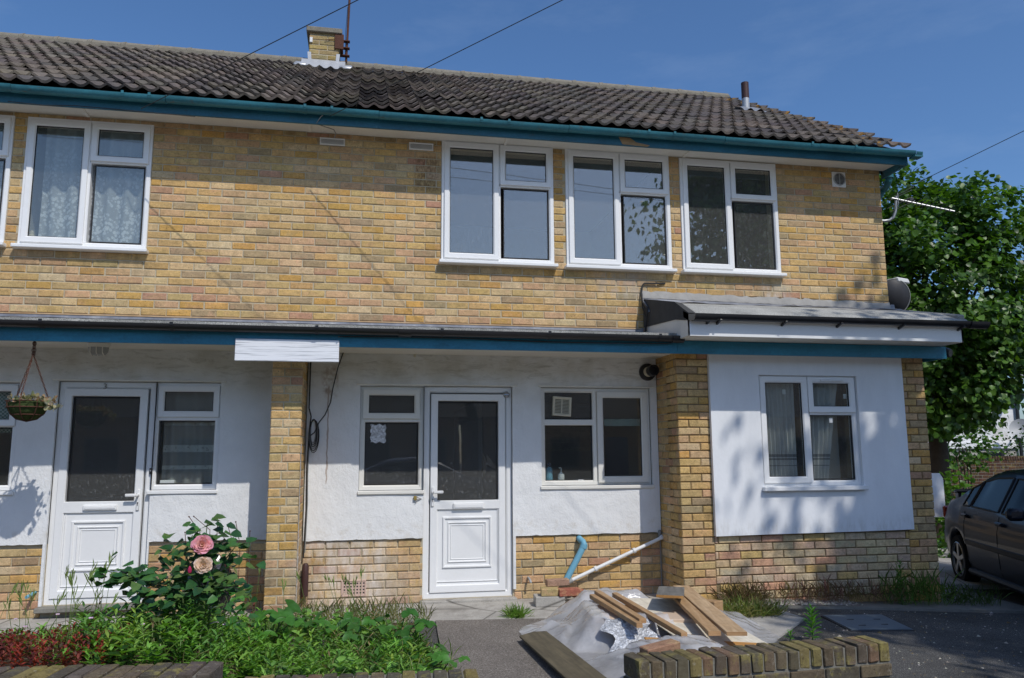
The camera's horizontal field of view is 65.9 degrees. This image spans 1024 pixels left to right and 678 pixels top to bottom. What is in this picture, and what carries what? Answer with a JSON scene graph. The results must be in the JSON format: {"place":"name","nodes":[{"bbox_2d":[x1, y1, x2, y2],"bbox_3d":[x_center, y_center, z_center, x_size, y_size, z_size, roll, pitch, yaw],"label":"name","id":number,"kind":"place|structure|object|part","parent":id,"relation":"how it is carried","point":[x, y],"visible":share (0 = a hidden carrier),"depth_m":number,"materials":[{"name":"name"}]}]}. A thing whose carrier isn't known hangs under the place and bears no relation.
{"place":"outdoors","nodes":[
{"label":"outdoors","id":0,"kind":"place"},
{"bbox_2d":[14,613,223,626],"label":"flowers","id":1,"kind":"object","parent":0,"point":[89,618],"visible":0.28,"depth_m":4.10,"materials":[{"name":"green plant"}]},
{"bbox_2d":[0,0,1023,455],"label":"sky","id":2,"kind":"structure","parent":0,"point":[943,78],"materials":[{"name":"blue"}]},
{"bbox_2d":[4,589,1023,677],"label":"ground","id":3,"kind":"structure","parent":0,"point":[928,655],"depth_m":6.15,"materials":[{"name":"grey asphalt"}]},
{"bbox_2d":[0,661,223,677],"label":"garden wall","id":4,"kind":"structure","parent":3,"relation":"on","point":[212,669],"depth_m":3.32,"materials":[{"name":"brick"}]},
{"bbox_2d":[0,605,395,634],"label":"bed edging","id":5,"kind":"object","parent":3,"relation":"on","point":[5,624],"visible":0.08,"depth_m":6.78,"materials":[{"name":"concrete"}]},
{"bbox_2d":[182,553,233,615],"bbox_3d":[-2.627,2.133,6.828,0.428,0.575,0.352,1,-9,-11],"label":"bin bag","id":6,"kind":"object","parent":5,"relation":"on","point":[223,598],"visible":0.06,"depth_m":6.79,"materials":[{"name":"plastic"}]},
{"bbox_2d":[0,592,461,677],"bbox_3d":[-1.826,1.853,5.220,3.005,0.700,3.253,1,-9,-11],"label":"weed bed","id":7,"kind":"object","parent":3,"relation":"on","point":[249,654],"visible":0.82,"depth_m":4.32,"materials":[{"name":"green plant"}]},
{"bbox_2d":[0,603,317,668],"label":"red ground cover","id":8,"kind":"object","parent":7,"relation":"on","point":[12,648],"visible":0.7,"depth_m":3.81,"materials":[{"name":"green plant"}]},
{"bbox_2d":[132,600,186,619],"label":"mallow plant","id":9,"kind":"object","parent":7,"relation":"on","point":[165,601],"visible":0.06,"depth_m":5.95,"materials":[{"name":"green plant"}]},
{"bbox_2d":[88,514,265,650],"bbox_3d":[-1.853,1.518,4.395,0.917,1.072,0.633,1,-9,-11],"label":"rose bush","id":10,"kind":"object","parent":7,"relation":"on","point":[205,548],"visible":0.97,"depth_m":4.37,"materials":[{"name":"green plant"}]},
{"bbox_2d":[0,551,364,663],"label":"wild barley","id":11,"kind":"object","parent":7,"relation":"on","point":[70,580],"visible":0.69,"depth_m":5.16,"materials":[{"name":"green plant"}]},
{"bbox_2d":[174,585,251,617],"bbox_3d":[-2.227,2.025,5.870,0.452,0.406,0.411,-5,-10,28],"label":"mallow plant","id":12,"kind":"object","parent":7,"relation":"on","point":[237,597],"visible":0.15,"depth_m":5.88,"materials":[{"name":"green plant"}]},
{"bbox_2d":[184,516,250,586],"bbox_3d":[-1.817,1.320,4.864,0.394,0.466,0.010,1,-9,-11],"label":"support","id":13,"kind":"object","parent":7,"relation":"on","point":[226,542],"visible":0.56,"depth_m":4.87,"materials":[{"name":"green metal"}]},
{"bbox_2d":[129,595,324,666],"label":"dead nettle spikes","id":14,"kind":"object","parent":7,"relation":"on","point":[249,621],"visible":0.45,"depth_m":4.46,"materials":[{"name":"green plant"}]},
{"bbox_2d":[225,599,304,643],"bbox_3d":[-1.594,1.945,5.274,0.443,0.356,0.502,-8,-12,44],"label":"mallow plant","id":15,"kind":"object","parent":7,"relation":"on","point":[287,612],"visible":0.63,"depth_m":5.25,"materials":[{"name":"green plant"}]},
{"bbox_2d":[300,610,366,637],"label":"mallow plant","id":16,"kind":"object","parent":7,"relation":"on","point":[348,619],"visible":0.71,"depth_m":5.42,"materials":[{"name":"green plant"}]},
{"bbox_2d":[342,607,436,649],"bbox_3d":[-0.758,1.915,5.140,0.522,0.316,0.645,-6,-10,33],"label":"mallow plant","id":17,"kind":"object","parent":7,"relation":"on","point":[419,625],"visible":0.81,"depth_m":5.06,"materials":[{"name":"green plant"}]},
{"bbox_2d":[402,643,469,670],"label":"mallow plant","id":18,"kind":"object","parent":7,"relation":"on","point":[441,655],"visible":0.61,"depth_m":4.67,"materials":[{"name":"green plant"}]},
{"bbox_2d":[245,669,478,677],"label":"garden wall","id":19,"kind":"structure","parent":3,"relation":"on","point":[465,673],"depth_m":3.87,"materials":[{"name":"brick"}]},
{"bbox_2d":[0,26,990,619],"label":"terraced house","id":20,"kind":"structure","parent":3,"relation":"on","point":[762,416],"depth_m":7.86,"materials":[{"name":"brick"}]},
{"bbox_2d":[0,115,15,246],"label":"window","id":21,"kind":"structure","parent":20,"relation":"in","point":[8,121],"depth_m":7.41,"materials":[{"name":"plastic"}]},
{"bbox_2d":[0,383,19,494],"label":"window","id":22,"kind":"structure","parent":20,"relation":"in","point":[5,489],"depth_m":7.11,"materials":[{"name":"plastic"}]},
{"bbox_2d":[5,341,62,421],"bbox_3d":[-3.928,0.324,6.514,0.416,0.718,0.368,1,-9,-11],"label":"hanging basket","id":23,"kind":"object","parent":20,"relation":"hanging from","point":[26,408],"visible":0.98,"depth_m":6.41,"materials":[{"name":"green metal"}]},
{"bbox_2d":[10,117,153,253],"bbox_3d":[-4.042,-1.464,7.515,1.170,1.291,0.145,1,-9,-11],"label":"window","id":24,"kind":"structure","parent":20,"relation":"in","point":[91,157],"depth_m":7.51,"materials":[{"name":"plastic"}]},
{"bbox_2d":[87,343,110,356],"bbox_3d":[-3.641,0.098,6.962,0.192,0.116,0.137,1,-9,-11],"label":"bulkhead light","id":25,"kind":"object","parent":20,"relation":"attached to","point":[98,349],"visible":0.99,"depth_m":6.92,"materials":[{"name":"grey plastic"}]},
{"bbox_2d":[49,388,149,598],"bbox_3d":[-3.740,1.381,7.166,0.720,1.865,0.119,1,-9,-11],"label":"door","id":26,"kind":"structure","parent":20,"relation":"in","point":[85,531],"depth_m":7.14,"materials":[{"name":"plastic"}]},
{"bbox_2d":[159,480,175,484],"bbox_3d":[-3.204,1.342,7.353,0.130,0.060,0.060,1,-9,-11],"label":"white box","id":27,"kind":"object","parent":20,"relation":"on","point":[167,481],"visible":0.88,"depth_m":7.33,"materials":[{"name":"plastic"}]},
{"bbox_2d":[146,382,220,494],"bbox_3d":[-3.047,0.923,7.394,0.615,1.031,0.125,1,-9,-11],"label":"window","id":28,"kind":"structure","parent":20,"relation":"in","point":[162,415],"depth_m":7.39,"materials":[{"name":"plastic"}]},
{"bbox_2d":[234,338,338,362],"bbox_3d":[-1.937,0.100,6.825,0.867,0.192,0.027,1,-9,-11],"label":"sign board","id":29,"kind":"object","parent":20,"relation":"attached to","point":[281,350],"visible":1,"depth_m":6.81,"materials":[{"name":"white wood"}]},
{"bbox_2d":[303,353,342,557],"bbox_3d":[-1.794,1.083,7.533,0.327,1.950,0.033,1,-9,-9],"label":"cable bundle","id":30,"kind":"object","parent":20,"relation":"hanging from","point":[316,440],"visible":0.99,"depth_m":7.53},
{"bbox_2d":[326,0,350,63],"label":"aerial mast","id":31,"kind":"object","parent":20,"relation":"on","point":[340,41],"visible":0.88,"depth_m":11.77,"materials":[{"name":"black metal"}]},
{"bbox_2d":[370,424,385,442],"bbox_3d":[-1.310,0.926,7.738,0.157,0.190,0.002,1,-9,-11],"label":"foil patch","id":32,"kind":"object","parent":20,"relation":"attached to","point":[378,433],"visible":1,"depth_m":7.74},
{"bbox_2d":[357,386,423,494],"bbox_3d":[-1.177,0.987,7.738,0.640,1.046,0.130,1,-9,-11],"label":"window","id":33,"kind":"structure","parent":20,"relation":"in","point":[417,417],"depth_m":7.74,"materials":[{"name":"plastic"}]},
{"bbox_2d":[429,394,505,592],"bbox_3d":[-0.430,1.499,7.780,0.745,1.915,0.119,1,-9,-11],"label":"door","id":34,"kind":"structure","parent":20,"relation":"in","point":[467,541],"depth_m":7.74,"materials":[{"name":"plastic"}]},
{"bbox_2d":[454,401,481,498],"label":"inner door","id":35,"kind":"structure","parent":20,"relation":"in","point":[468,419],"depth_m":9.40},
{"bbox_2d":[482,452,495,473],"bbox_3d":[-0.232,1.244,7.926,0.147,0.230,0.024,1,-9,-11],"label":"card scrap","id":36,"kind":"object","parent":20,"relation":"attached to","point":[489,462],"visible":1,"depth_m":7.92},
{"bbox_2d":[438,140,557,268],"bbox_3d":[-0.142,-1.411,8.251,1.238,1.333,0.145,1,-9,-11],"label":"window","id":37,"kind":"structure","parent":20,"relation":"in","point":[499,181],"depth_m":8.24,"materials":[{"name":"plastic"}]},
{"bbox_2d":[338,282,670,343],"bbox_3d":[0.064,-0.309,7.673,3.385,0.804,0.908,1,-9,-11],"label":"roof cable","id":38,"kind":"object","parent":20,"relation":"attached to","point":[646,316],"visible":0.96,"depth_m":7.28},
{"bbox_2d":[546,463,552,479],"bbox_3d":[0.379,1.360,8.054,0.072,0.190,0.070,1,-9,-11],"label":"wash bottle","id":39,"kind":"object","parent":20,"relation":"on","point":[549,474],"visible":0.94,"depth_m":8.03,"materials":[{"name":"blue plastic"}]},
{"bbox_2d":[558,467,563,479],"bbox_3d":[0.502,1.384,8.074,0.068,0.148,0.066,1,-9,-11],"label":"soap dispenser","id":40,"kind":"object","parent":20,"relation":"on","point":[560,475],"visible":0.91,"depth_m":8.04,"materials":[{"name":"white plastic"}]},
{"bbox_2d":[540,388,654,489],"bbox_3d":[0.862,1.017,8.123,1.200,1.026,0.130,1,-9,-11],"label":"window","id":41,"kind":"structure","parent":20,"relation":"in","point":[598,480],"depth_m":8.12,"materials":[{"name":"plastic"}]},
{"bbox_2d":[564,149,676,273],"bbox_3d":[1.150,-1.378,8.492,1.223,1.328,0.145,1,-9,-11],"label":"window","id":42,"kind":"structure","parent":20,"relation":"in","point":[618,159],"depth_m":8.49,"materials":[{"name":"plastic"}]},
{"bbox_2d":[678,158,786,277],"bbox_3d":[2.414,-1.341,8.728,1.203,1.310,0.145,1,-9,-11],"label":"window","id":43,"kind":"structure","parent":20,"relation":"in","point":[728,168],"depth_m":8.72,"materials":[{"name":"plastic"}]},
{"bbox_2d":[758,375,868,490],"bbox_3d":[2.984,0.936,7.916,1.120,1.140,0.162,1,-9,-11],"label":"window","id":44,"kind":"structure","parent":20,"relation":"in","point":[807,482],"depth_m":7.92,"materials":[{"name":"plastic"}]},
{"bbox_2d":[887,277,910,309],"bbox_3d":[4.554,-0.352,9.585,0.846,0.816,0.377,7,-11,-42],"label":"satellite dish","id":45,"kind":"object","parent":20,"relation":"attached to","point":[899,295],"visible":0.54,"depth_m":9.63,"materials":[{"name":"metal"}]},
{"bbox_2d":[882,187,954,221],"bbox_3d":[4.737,-1.590,9.481,1.064,0.363,0.413,-3,-9,15],"label":"tv aerial","id":46,"kind":"object","parent":20,"relation":"attached to","point":[907,200],"visible":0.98,"depth_m":9.48,"materials":[{"name":"metal"}]},
{"bbox_2d":[358,593,804,639],"bbox_3d":[0.615,2.397,6.617,3.750,0.050,2.420,1,-9,-11],"label":"concrete apron","id":47,"kind":"object","parent":3,"relation":"on","point":[781,624],"visible":0.13,"depth_m":7.01,"materials":[{"name":"grey concrete"}]},
{"bbox_2d":[498,602,534,618],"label":"grass tuft","id":48,"kind":"object","parent":47,"relation":"on","point":[514,611],"visible":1,"depth_m":6.84,"materials":[{"name":"green plant"}]},
{"bbox_2d":[533,593,564,606],"bbox_3d":[0.346,2.443,7.398,0.274,0.090,0.201,0,-8,-4],"label":"concrete block","id":49,"kind":"object","parent":47,"relation":"on","point":[539,600],"depth_m":7.30,"materials":[{"name":"grey concrete"}]},
{"bbox_2d":[540,586,557,595],"bbox_3d":[0.350,2.365,7.413,0.160,0.065,0.185,0,-8,-1],"label":"loose brick","id":50,"kind":"object","parent":49,"relation":"on","point":[548,591],"visible":1,"depth_m":7.33,"materials":[{"name":"yellow brick"}]},
{"bbox_2d":[545,578,568,586],"bbox_3d":[0.430,2.314,7.521,0.215,0.065,0.100,1,-9,-11],"label":"loose brick","id":51,"kind":"object","parent":50,"relation":"on","point":[552,582],"visible":1,"depth_m":7.48,"materials":[{"name":"brick"}]},
{"bbox_2d":[558,587,581,596],"bbox_3d":[0.532,2.360,7.379,0.217,0.065,0.100,2,-9,-16],"label":"loose brick","id":52,"kind":"object","parent":49,"relation":"on","point":[569,591],"visible":0.88,"depth_m":7.33,"materials":[{"name":"red brick"}]},
{"bbox_2d":[586,605,712,623],"bbox_3d":[1.060,2.201,6.092,1.006,0.224,0.579,0,-8,-1],"label":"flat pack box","id":53,"kind":"object","parent":47,"relation":"on","point":[681,616],"visible":0.19,"depth_m":5.96,"materials":[{"name":"brown cardboard"}]},
{"bbox_2d":[519,587,649,677],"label":"plastic film","id":54,"kind":"object","parent":53,"relation":"on","point":[589,641],"visible":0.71,"depth_m":5.79,"materials":[{"name":"grey plastic"}]},
{"bbox_2d":[519,631,605,677],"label":"timber board","id":55,"kind":"object","parent":54,"relation":"on","point":[560,658],"visible":0.86,"depth_m":5.21,"materials":[{"name":"brown wood"}]},
{"bbox_2d":[589,594,642,627],"bbox_3d":[0.766,2.033,5.938,0.045,0.065,1.005,2,-9,-13],"label":"timber board","id":56,"kind":"object","parent":54,"relation":"on","point":[626,617],"visible":1,"depth_m":5.84,"materials":[{"name":"brown wood"}]},
{"bbox_2d":[594,590,645,622],"bbox_3d":[0.804,2.016,5.984,0.052,0.067,0.994,2,-9,-12],"label":"timber board","id":57,"kind":"object","parent":56,"relation":"on","point":[619,605],"visible":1,"depth_m":5.91,"materials":[{"name":"brown wood"}]},
{"bbox_2d":[600,618,660,651],"bbox_3d":[0.844,2.103,5.563,0.443,0.205,0.413,0,-8,-1],"label":"insulation foil","id":58,"kind":"object","parent":54,"relation":"on","point":[624,633],"visible":0.6,"depth_m":5.58,"materials":[{"name":"silver metal"}]},
{"bbox_2d":[639,638,679,653],"bbox_3d":[0.873,1.834,4.667,0.222,0.094,0.102,3,-9,-18],"label":"loose brick","id":59,"kind":"object","parent":54,"relation":"on","point":[667,645],"visible":0.6,"depth_m":4.64,"materials":[{"name":"orange brick"}]},
{"bbox_2d":[663,598,722,610],"bbox_3d":[1.524,2.271,6.671,0.112,0.189,0.559,6,-11,-37],"label":"timber offcut","id":60,"kind":"object","parent":47,"relation":"on","point":[718,604],"visible":0.2,"depth_m":6.47,"materials":[{"name":"brown wood"}]},
{"bbox_2d":[721,610,779,642],"bbox_3d":[1.718,2.183,6.212,0.660,0.211,1.320,1,-9,-11],"label":"plastic film","id":61,"kind":"object","parent":47,"relation":"on","point":[764,635],"visible":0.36,"depth_m":6.20,"materials":[{"name":"grey plastic"}]},
{"bbox_2d":[718,591,789,617],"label":"grass tuft","id":62,"kind":"object","parent":47,"relation":"on","point":[746,608],"visible":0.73,"depth_m":6.82,"materials":[{"name":"green plant"}]},
{"bbox_2d":[623,635,891,677],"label":"garden wall","id":63,"kind":"structure","parent":3,"relation":"on","point":[862,656],"depth_m":4.33,"materials":[{"name":"brick"}]},
{"bbox_2d":[784,629,795,640],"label":"seedling","id":64,"kind":"object","parent":3,"relation":"on","point":[790,634],"visible":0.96,"depth_m":5.95,"materials":[{"name":"green plant"}]},
{"bbox_2d":[802,604,821,639],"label":"willowherb plant","id":65,"kind":"object","parent":3,"relation":"on","point":[812,617],"visible":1,"depth_m":5.97,"materials":[{"name":"green plant"}]},
{"bbox_2d":[821,614,914,631],"bbox_3d":[3.001,2.415,6.674,0.740,0.086,0.650,1,-9,-11],"label":"manhole cover","id":66,"kind":"object","parent":3,"relation":"on","point":[865,623],"visible":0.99,"depth_m":6.61,"materials":[{"name":"metal"}]},
{"bbox_2d":[723,586,1023,613],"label":"house kerb","id":67,"kind":"structure","parent":3,"relation":"on","point":[1004,607],"depth_m":7.55,"materials":[{"name":"concrete"}]},
{"bbox_2d":[720,598,863,605],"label":"gravel","id":68,"kind":"structure","parent":67,"relation":"on","point":[824,602],"depth_m":7.47,"materials":[{"name":"grey gravel"}]},
{"bbox_2d":[703,577,774,602],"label":"grass tuft","id":69,"kind":"object","parent":68,"relation":"on","point":[741,589],"visible":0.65,"depth_m":7.36,"materials":[{"name":"green plant"}]},
{"bbox_2d":[708,571,919,604],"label":"grass","id":70,"kind":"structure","parent":67,"relation":"on","point":[857,590],"depth_m":7.56,"materials":[{"name":"green plant"}]},
{"bbox_2d":[894,559,907,604],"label":"fleabane plant","id":71,"kind":"object","parent":67,"relation":"on","point":[899,566],"visible":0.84,"depth_m":7.64,"materials":[{"name":"green plant"}]},
{"bbox_2d":[865,562,964,604],"bbox_3d":[3.969,2.390,7.708,0.936,0.453,0.718,5,-10,-34],"label":"grass tuft","id":72,"kind":"object","parent":67,"relation":"on","point":[922,588],"visible":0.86,"depth_m":7.66,"materials":[{"name":"green plant"}]},
{"bbox_2d":[937,580,1015,606],"bbox_3d":[4.527,2.525,7.894,0.766,0.292,0.579,1,-9,-11],"label":"grass tuft","id":73,"kind":"object","parent":67,"relation":"on","point":[965,597],"visible":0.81,"depth_m":7.83,"materials":[{"name":"green plant"}]},
{"bbox_2d":[796,610,1022,677],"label":"drive grit","id":74,"kind":"object","parent":3,"relation":"on","point":[938,639],"visible":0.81,"depth_m":6.32,"materials":[{"name":"grey gravel"}]},
{"bbox_2d":[936,533,950,557],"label":"verge weed","id":75,"kind":"object","parent":3,"relation":"on","point":[941,543],"visible":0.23,"depth_m":11.89,"materials":[{"name":"green plant"}]},
{"bbox_2d":[879,159,1023,539],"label":"lime tree","id":76,"kind":"object","parent":3,"relation":"on","point":[969,384],"visible":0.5,"depth_m":13.80,"materials":[{"name":"green plant"}]},
{"bbox_2d":[935,457,974,535],"bbox_3d":[7.393,2.853,13.181,0.810,1.787,0.852,1,-9,-11],"label":"ivy shrub","id":77,"kind":"object","parent":3,"relation":"on","point":[948,486],"visible":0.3,"depth_m":13.15,"materials":[{"name":"green plant"}]},
{"bbox_2d":[937,544,1010,589],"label":"drive","id":78,"kind":"structure","parent":3,"relation":"on","point":[945,564],"depth_m":9.51,"materials":[{"name":"concrete"}]},
{"bbox_2d":[931,473,944,516],"bbox_3d":[5.578,2.512,10.546,0.460,1.424,0.070,1,-9,-11],"label":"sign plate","id":79,"kind":"object","parent":78,"relation":"on","point":[938,490],"visible":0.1,"depth_m":10.60,"materials":[{"name":"white metal"}]},
{"bbox_2d":[942,469,1023,593],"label":"parked car","id":80,"kind":"object","parent":78,"relation":"on","point":[984,530],"visible":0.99,"depth_m":8.75,"materials":[{"name":"paint"}]},
{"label":"side window","id":81,"kind":"part","parent":80,"relation":"part of","materials":[{"name":"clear glass"}]},
{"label":"side window","id":82,"kind":"part","parent":80,"relation":"part of","materials":[{"name":"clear glass"}]},
{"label":"side window","id":83,"kind":"part","parent":80,"relation":"part of","materials":[{"name":"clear glass"}]},
{"bbox_2d":[947,426,1008,488],"bbox_3d":[10.797,3.251,18.951,2.106,2.520,1.717,1,-9,-11],"label":"garden shrub","id":84,"kind":"object","parent":3,"relation":"on","point":[964,457],"visible":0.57,"depth_m":18.86,"materials":[{"name":"green plant"}]},
{"bbox_2d":[947,393,1023,455],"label":"white building","id":85,"kind":"structure","parent":3,"relation":"on","point":[1013,414],"depth_m":29.50,"materials":[{"name":"paint"}]},
{"bbox_2d":[978,452,1004,455],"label":"window","id":86,"kind":"structure","parent":85,"relation":"in","point":[1000,454],"depth_m":29.38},
{"bbox_2d":[1009,419,1023,438],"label":"satellite dish","id":87,"kind":"object","parent":85,"relation":"attached to","point":[1014,426],"visible":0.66,"depth_m":28.86,"materials":[{"name":"white metal"}]},
{"bbox_2d":[950,456,1023,499],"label":"boundary wall","id":88,"kind":"structure","parent":3,"relation":"on","point":[997,465],"depth_m":20.22,"materials":[{"name":"brick"}]},
{"bbox_2d":[998,422,1023,455],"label":"conifer shrub","id":89,"kind":"object","parent":3,"relation":"on","point":[1016,441],"visible":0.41,"depth_m":22.82,"materials":[{"name":"green plant"}]},
{"bbox_2d":[435,618,613,677],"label":"garden path","id":90,"kind":"structure","parent":0,"point":[495,648],"depth_m":5.69,"materials":[{"name":"grey concrete"}]},
{"bbox_2d":[627,612,722,649],"bbox_3d":[1.084,2.035,5.269,0.640,0.204,1.220,1,-9,-11],"label":"plastic film","id":91,"kind":"object","parent":90,"relation":"on","point":[691,641],"visible":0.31,"depth_m":5.23,"materials":[{"name":"grey plastic"}]},
{"bbox_2d":[612,592,686,635],"bbox_3d":[0.994,2.033,5.868,0.048,0.096,1.261,2,-9,-14],"label":"timber board","id":92,"kind":"object","parent":91,"relation":"on","point":[664,623],"visible":0.88,"depth_m":5.75,"materials":[{"name":"brown wood"}]},
{"bbox_2d":[644,637,767,645],"bbox_3d":[1.414,2.078,5.377,1.012,0.053,0.120,-1,-8,7],"label":"timber strip","id":93,"kind":"object","parent":91,"relation":"on","point":[730,643],"visible":0.24,"depth_m":5.39,"materials":[{"name":"orange wood"}]},
{"bbox_2d":[628,598,765,645],"bbox_3d":[1.338,2.105,5.862,0.620,0.171,1.352,2,-9,-15],"label":"laminate sheet","id":94,"kind":"object","parent":93,"relation":"on","point":[653,605],"visible":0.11,"depth_m":5.74,"materials":[{"name":"white wood"}]},
{"bbox_2d":[672,597,720,635],"bbox_3d":[1.338,2.036,5.979,0.086,0.090,1.446,0,-8,-1],"label":"timber board","id":95,"kind":"object","parent":94,"relation":"on","point":[702,621],"visible":0.73,"depth_m":5.63,"materials":[{"name":"brown wood"}]},
{"bbox_2d":[656,586,684,598],"bbox_3d":[1.264,2.015,6.293,0.210,0.040,0.565,-2,-9,12],"label":"timber board","id":96,"kind":"object","parent":95,"relation":"on","point":[669,592],"visible":1,"depth_m":6.19,"materials":[{"name":"grey wood"}]},
{"bbox_2d":[673,585,746,635],"bbox_3d":[1.467,2.036,5.994,0.138,0.086,1.529,0,-8,-2],"label":"timber board","id":97,"kind":"object","parent":94,"relation":"on","point":[720,620],"visible":0.89,"depth_m":5.75,"materials":[{"name":"brown wood"}]},
{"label":"road","id":98,"kind":"structure","parent":0,"visible":0},
{"bbox_3d":[13.944,-2.855,-0.944,1.000,8.584,0.273,1,-9,-11],"label":"telegraph pole","id":99,"kind":"object","parent":98,"relation":"on","visible":0},
{"bbox_2d":[141,0,357,108],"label":"overhead wire","id":100,"kind":"object","parent":99,"relation":"attached to","point":[246,55],"visible":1,"depth_m":6.78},
{"bbox_2d":[330,0,561,115],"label":"overhead wire","id":101,"kind":"object","parent":99,"relation":"attached to","point":[446,57],"visible":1,"depth_m":6.99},
{"bbox_2d":[891,131,1022,195],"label":"overhead wire","id":102,"kind":"object","parent":99,"relation":"attached to","point":[958,162],"visible":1,"depth_m":8.86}
]}

